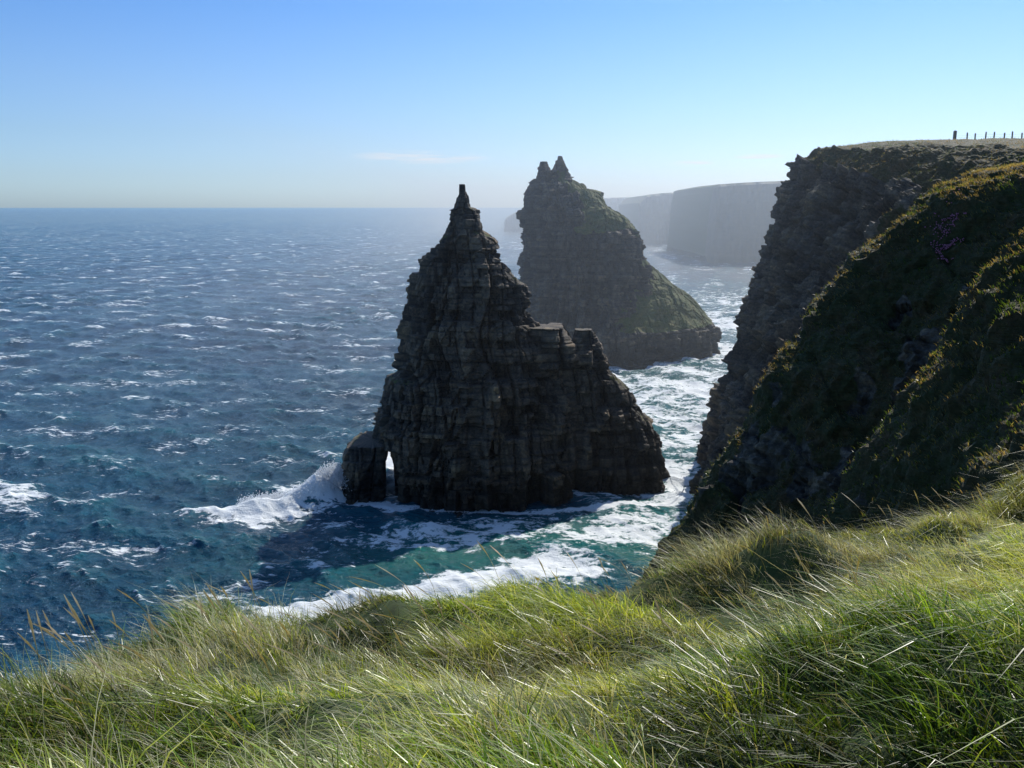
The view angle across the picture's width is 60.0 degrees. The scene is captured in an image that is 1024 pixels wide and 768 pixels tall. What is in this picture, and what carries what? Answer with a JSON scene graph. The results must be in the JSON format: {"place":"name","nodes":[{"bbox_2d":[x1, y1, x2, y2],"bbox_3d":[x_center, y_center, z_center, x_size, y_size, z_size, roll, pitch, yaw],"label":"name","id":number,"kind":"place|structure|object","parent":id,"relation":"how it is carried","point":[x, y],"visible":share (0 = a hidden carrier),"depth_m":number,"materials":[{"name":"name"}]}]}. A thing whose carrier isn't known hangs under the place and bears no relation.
{"place":"outdoors","nodes":[
{"label":"outdoors","id":0,"kind":"place"},
{"bbox_2d":[0,208,757,683],"bbox_3d":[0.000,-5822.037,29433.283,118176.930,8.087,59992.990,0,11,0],"label":"sea water","id":1,"kind":"structure","parent":0,"point":[176,384],"depth_m":251.44,"materials":[{"name":"blue liquid"}]},
{"bbox_2d":[236,458,683,513],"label":"wave spray","id":2,"kind":"object","parent":1,"relation":"on","point":[335,476],"visible":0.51,"depth_m":183.23,"materials":[{"name":"white liquid"}]},
{"bbox_2d":[341,184,670,516],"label":"sea stack","id":3,"kind":"object","parent":1,"relation":"in","point":[495,396],"visible":0.98,"depth_m":183.29,"materials":[{"name":"stone"}]},
{"bbox_2d":[516,156,721,369],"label":"sea stack","id":4,"kind":"object","parent":1,"relation":"in","point":[582,262],"visible":0.91,"depth_m":347.67,"materials":[{"name":"stone"}]},
{"bbox_2d":[0,444,1023,767],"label":"meadow ground","id":5,"kind":"structure","parent":0,"point":[776,561],"depth_m":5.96,"materials":[{"name":"green plant"}]},
{"bbox_2d":[0,452,1023,761],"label":"grass stalks","id":6,"kind":"object","parent":5,"relation":"on","point":[72,614],"depth_m":6.14,"materials":[{"name":"green plant"}]},
{"bbox_2d":[0,0,1023,207],"label":"sky","id":7,"kind":"structure","parent":0,"point":[104,103],"materials":[{"name":"blue"}]},
{"bbox_2d":[504,197,629,231],"bbox_3d":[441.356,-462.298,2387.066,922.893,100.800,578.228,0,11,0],"label":"headland","id":8,"kind":"structure","parent":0,"point":[511,223],"depth_m":2170.76,"materials":[{"name":"grey stone"}]},
{"bbox_2d":[619,193,672,243],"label":"headland","id":9,"kind":"structure","parent":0,"point":[648,216],"depth_m":1461.34,"materials":[{"name":"grey stone"}]},
{"bbox_2d":[666,181,781,262],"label":"headland","id":10,"kind":"structure","parent":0,"point":[723,223],"depth_m":962.60,"materials":[{"name":"grey stone"}]},
{"bbox_2d":[634,138,1023,585],"bbox_3d":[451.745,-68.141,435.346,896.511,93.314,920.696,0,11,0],"label":"cliff","id":11,"kind":"structure","parent":0,"point":[827,216],"depth_m":94.76,"materials":[{"name":"brown stone"}]},
{"bbox_2d":[639,137,1023,578],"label":"cliff grass","id":12,"kind":"structure","parent":11,"relation":"on","point":[983,268],"depth_m":90.15,"materials":[{"name":"green plant"}]},
{"bbox_2d":[925,189,966,261],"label":"thrift flowers","id":13,"kind":"object","parent":11,"relation":"on","point":[949,245],"visible":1,"depth_m":93.76,"materials":[{"name":"pink plant"}]},
{"bbox_2d":[953,131,1022,138],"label":"wire fence","id":14,"kind":"object","parent":11,"relation":"on","point":[955,134],"visible":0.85,"depth_m":206.92,"materials":[{"name":"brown wood"}]}
]}

